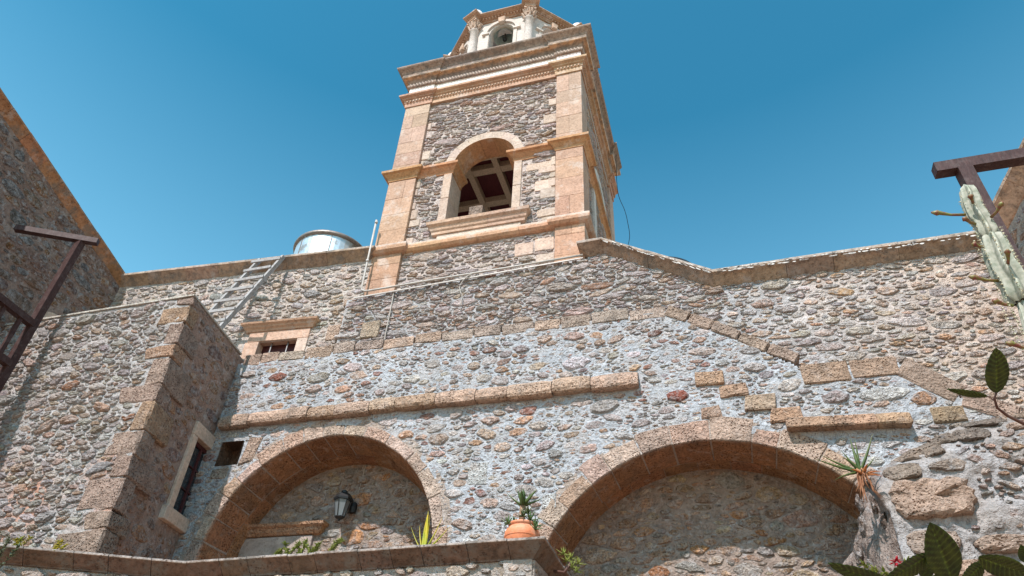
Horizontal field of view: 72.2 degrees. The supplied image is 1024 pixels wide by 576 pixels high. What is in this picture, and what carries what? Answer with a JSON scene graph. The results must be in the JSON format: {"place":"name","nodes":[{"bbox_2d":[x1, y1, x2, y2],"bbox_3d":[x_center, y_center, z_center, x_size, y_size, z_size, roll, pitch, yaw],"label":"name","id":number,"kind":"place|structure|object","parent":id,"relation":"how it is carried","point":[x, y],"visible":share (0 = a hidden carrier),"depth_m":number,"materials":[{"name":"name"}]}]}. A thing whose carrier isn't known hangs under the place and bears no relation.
{"place":"outdoors","nodes":[
{"label":"outdoors","id":0,"kind":"place"},
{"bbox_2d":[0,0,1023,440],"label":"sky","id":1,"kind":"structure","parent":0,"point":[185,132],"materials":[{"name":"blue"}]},
{"bbox_2d":[858,556,908,575],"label":"geranium","id":2,"kind":"object","parent":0,"point":[875,569],"visible":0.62,"depth_m":5.63,"materials":[{"name":"green plant"}]},
{"label":"ground","id":3,"kind":"structure","parent":0,"visible":0},
{"bbox_2d":[0,536,570,575],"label":"terrace parapet","id":4,"kind":"structure","parent":3,"relation":"on","point":[531,556],"depth_m":7.22,"materials":[{"name":"stone"}]},
{"bbox_2d":[0,531,22,567],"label":"creeper","id":5,"kind":"object","parent":4,"relation":"on","point":[6,543],"visible":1,"depth_m":7.32,"materials":[{"name":"green plant"}]},
{"bbox_2d":[12,535,32,546],"bbox_3d":[-5.348,2.774,7.664,0.233,0.175,0.133,0,-39,4],"label":"weed tuft","id":6,"kind":"object","parent":4,"relation":"on","point":[17,540],"visible":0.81,"depth_m":7.67,"materials":[{"name":"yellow plant"}]},
{"bbox_2d":[0,224,99,392],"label":"timber frame","id":7,"kind":"object","parent":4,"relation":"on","point":[31,323],"visible":1,"depth_m":11.81,"materials":[{"name":"brown wood"}]},
{"bbox_2d":[51,538,68,554],"bbox_3d":[-4.958,2.831,7.685,0.228,0.193,0.148,-16,-43,23],"label":"weed tuft","id":8,"kind":"object","parent":4,"relation":"on","point":[58,544],"visible":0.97,"depth_m":7.68,"materials":[{"name":"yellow plant"}]},
{"bbox_2d":[274,540,302,554],"bbox_3d":[-2.498,2.919,7.775,0.376,0.238,0.196,-8,-40,14],"label":"shrub","id":9,"kind":"object","parent":4,"relation":"on","point":[285,549],"visible":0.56,"depth_m":7.77,"materials":[{"name":"green plant"}]},
{"bbox_2d":[295,537,344,553],"bbox_3d":[-2.140,2.856,7.680,0.654,0.254,0.189,-8,-40,14],"label":"shrub","id":10,"kind":"object","parent":4,"relation":"on","point":[337,541],"visible":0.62,"depth_m":7.67,"materials":[{"name":"green plant"}]},
{"bbox_2d":[404,515,446,544],"bbox_3d":[-0.908,2.573,7.391,0.502,0.454,0.064,-8,-40,14],"label":"bromeliad plant","id":11,"kind":"object","parent":4,"relation":"on","point":[423,540],"visible":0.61,"depth_m":7.38,"materials":[{"name":"yellow plant"}]},
{"bbox_2d":[504,519,539,538],"bbox_3d":[0.104,2.516,7.077,0.376,0.273,0.376,-8,-40,14],"label":"plant pot","id":12,"kind":"object","parent":4,"relation":"on","point":[520,528],"visible":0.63,"depth_m":6.98,"materials":[{"name":"ceramic"}]},
{"bbox_2d":[502,489,541,529],"bbox_3d":[0.121,2.279,7.211,0.456,0.469,0.350,-8,-40,14],"label":"aloe plant","id":13,"kind":"object","parent":12,"relation":"in","point":[524,502],"visible":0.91,"depth_m":7.18,"materials":[{"name":"green plant"}]},
{"bbox_2d":[553,547,584,573],"bbox_3d":[0.561,2.629,6.803,0.348,0.246,0.188,-8,-40,14],"label":"succulent plant","id":14,"kind":"object","parent":4,"relation":"on","point":[570,564],"visible":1,"depth_m":6.78,"materials":[{"name":"green plant"}]},
{"bbox_2d":[364,0,621,295],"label":"bell tower","id":15,"kind":"structure","parent":3,"relation":"on","point":[507,155],"depth_m":15.65,"materials":[{"name":"stone"}]},
{"bbox_2d":[354,220,582,298],"bbox_3d":[-0.833,-0.903,13.387,4.411,2.031,0.057,-8,-40,14],"label":"water pipe","id":16,"kind":"object","parent":15,"relation":"attached to","point":[459,275],"visible":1,"depth_m":12.88,"materials":[{"name":"grey metal"}]},
{"bbox_2d":[494,28,512,45],"bbox_3d":[-0.182,-7.007,19.341,0.800,0.740,0.600,-8,-40,14],"label":"bell","id":17,"kind":"object","parent":15,"relation":"hanging from","point":[504,39],"visible":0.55,"depth_m":19.37,"materials":[{"name":"grey metal"}]},
{"bbox_2d":[616,166,629,243],"bbox_3d":[2.886,-2.220,18.514,0.194,2.607,1.214,-8,-40,14],"label":"hanging cable","id":18,"kind":"object","parent":15,"relation":"hanging from","point":[621,203],"visible":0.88,"depth_m":18.93,"materials":[{"name":"black plastic"}]},
{"bbox_2d":[172,305,1023,575],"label":"stone wall","id":19,"kind":"structure","parent":3,"relation":"on","point":[669,441],"depth_m":10.15,"materials":[{"name":"stone"}]},
{"bbox_2d":[109,245,375,359],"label":"stone wall","id":20,"kind":"structure","parent":19,"relation":"on","point":[296,302],"depth_m":14.04,"materials":[{"name":"stone"}]},
{"bbox_2d":[293,230,362,253],"bbox_3d":[-4.194,-0.246,15.790,1.720,1.460,1.720,-8,-40,14],"label":"water tank","id":21,"kind":"object","parent":20,"relation":"on","point":[316,240],"visible":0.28,"depth_m":15.50,"materials":[{"name":"silver metal"}]},
{"bbox_2d":[334,490,356,520],"bbox_3d":[-2.673,3.482,11.190,0.290,0.510,0.410,-8,-40,14],"label":"wall lamp","id":22,"kind":"object","parent":19,"relation":"attached to","point":[343,499],"visible":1,"depth_m":11.12,"materials":[{"name":"black metal"}]},
{"bbox_2d":[334,231,1023,412],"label":"stone wall","id":23,"kind":"structure","parent":19,"relation":"on","point":[927,302],"depth_m":10.70,"materials":[{"name":"stone"}]},
{"bbox_2d":[384,292,393,340],"bbox_3d":[-2.238,0.504,12.810,0.034,1.160,0.032,-8,-40,14],"label":"conduit","id":24,"kind":"object","parent":23,"relation":"attached to","point":[389,316],"visible":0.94,"depth_m":12.78,"materials":[{"name":"beige"}]},
{"bbox_2d":[459,274,471,305],"bbox_3d":[-0.729,-0.006,12.616,0.484,0.760,0.052,-7,-40,13],"label":"loop cable","id":25,"kind":"object","parent":23,"relation":"attached to","point":[460,285],"visible":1,"depth_m":12.70,"materials":[{"name":"beige plastic"}]},
{"bbox_2d":[669,256,690,262],"bbox_3d":[2.734,0.042,12.649,1.300,0.750,1.300,-8,-40,14],"label":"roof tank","id":26,"kind":"object","parent":23,"relation":"on","point":[680,259],"visible":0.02,"depth_m":12.30,"materials":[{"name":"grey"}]},
{"bbox_2d":[837,412,1023,575],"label":"stone buttress","id":27,"kind":"structure","parent":19,"relation":"attached to","point":[961,485],"depth_m":7.40,"materials":[{"name":"stone"}]},
{"bbox_2d":[817,437,881,502],"bbox_3d":[3.692,1.973,7.710,0.683,0.766,0.227,-8,-40,14],"label":"aloe plant","id":28,"kind":"object","parent":27,"relation":"in","point":[859,470],"visible":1,"depth_m":7.70,"materials":[{"name":"green plant"}]},
{"bbox_2d":[977,138,1023,258],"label":"stone wall","id":29,"kind":"structure","parent":19,"relation":"attached to","point":[1010,193],"depth_m":9.52,"materials":[{"name":"stone"}]},
{"bbox_2d":[828,347,1023,575],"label":"rubber plant","id":30,"kind":"object","parent":3,"relation":"on","point":[941,555],"visible":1,"depth_m":2.87,"materials":[{"name":"green plant"}]},
{"bbox_2d":[931,184,1023,355],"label":"columnar cactus","id":31,"kind":"object","parent":3,"relation":"on","point":[1004,268],"visible":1,"depth_m":4.37,"materials":[{"name":"green plant"}]},
{"bbox_2d":[931,148,1023,269],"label":"pergola frame","id":32,"kind":"object","parent":3,"relation":"on","point":[965,170],"visible":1,"depth_m":5.54,"materials":[{"name":"brown wood"}]},
{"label":"terrace floor","id":33,"kind":"structure","parent":0,"visible":0},
{"bbox_2d":[0,294,243,559],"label":"stone annex","id":34,"kind":"object","parent":33,"relation":"on","point":[109,418],"visible":0.9,"depth_m":10.70,"materials":[{"name":"stone"}]},
{"bbox_2d":[0,88,124,332],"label":"stone wall","id":35,"kind":"structure","parent":34,"relation":"on","point":[35,191],"depth_m":13.49,"materials":[{"name":"stone"}]},
{"bbox_2d":[208,255,284,328],"bbox_3d":[-5.234,0.082,13.472,0.865,2.387,0.860,-8,-40,14],"label":"wooden ladder","id":36,"kind":"object","parent":34,"relation":"on","point":[243,299],"visible":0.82,"depth_m":13.47,"materials":[{"name":"grey wood"}]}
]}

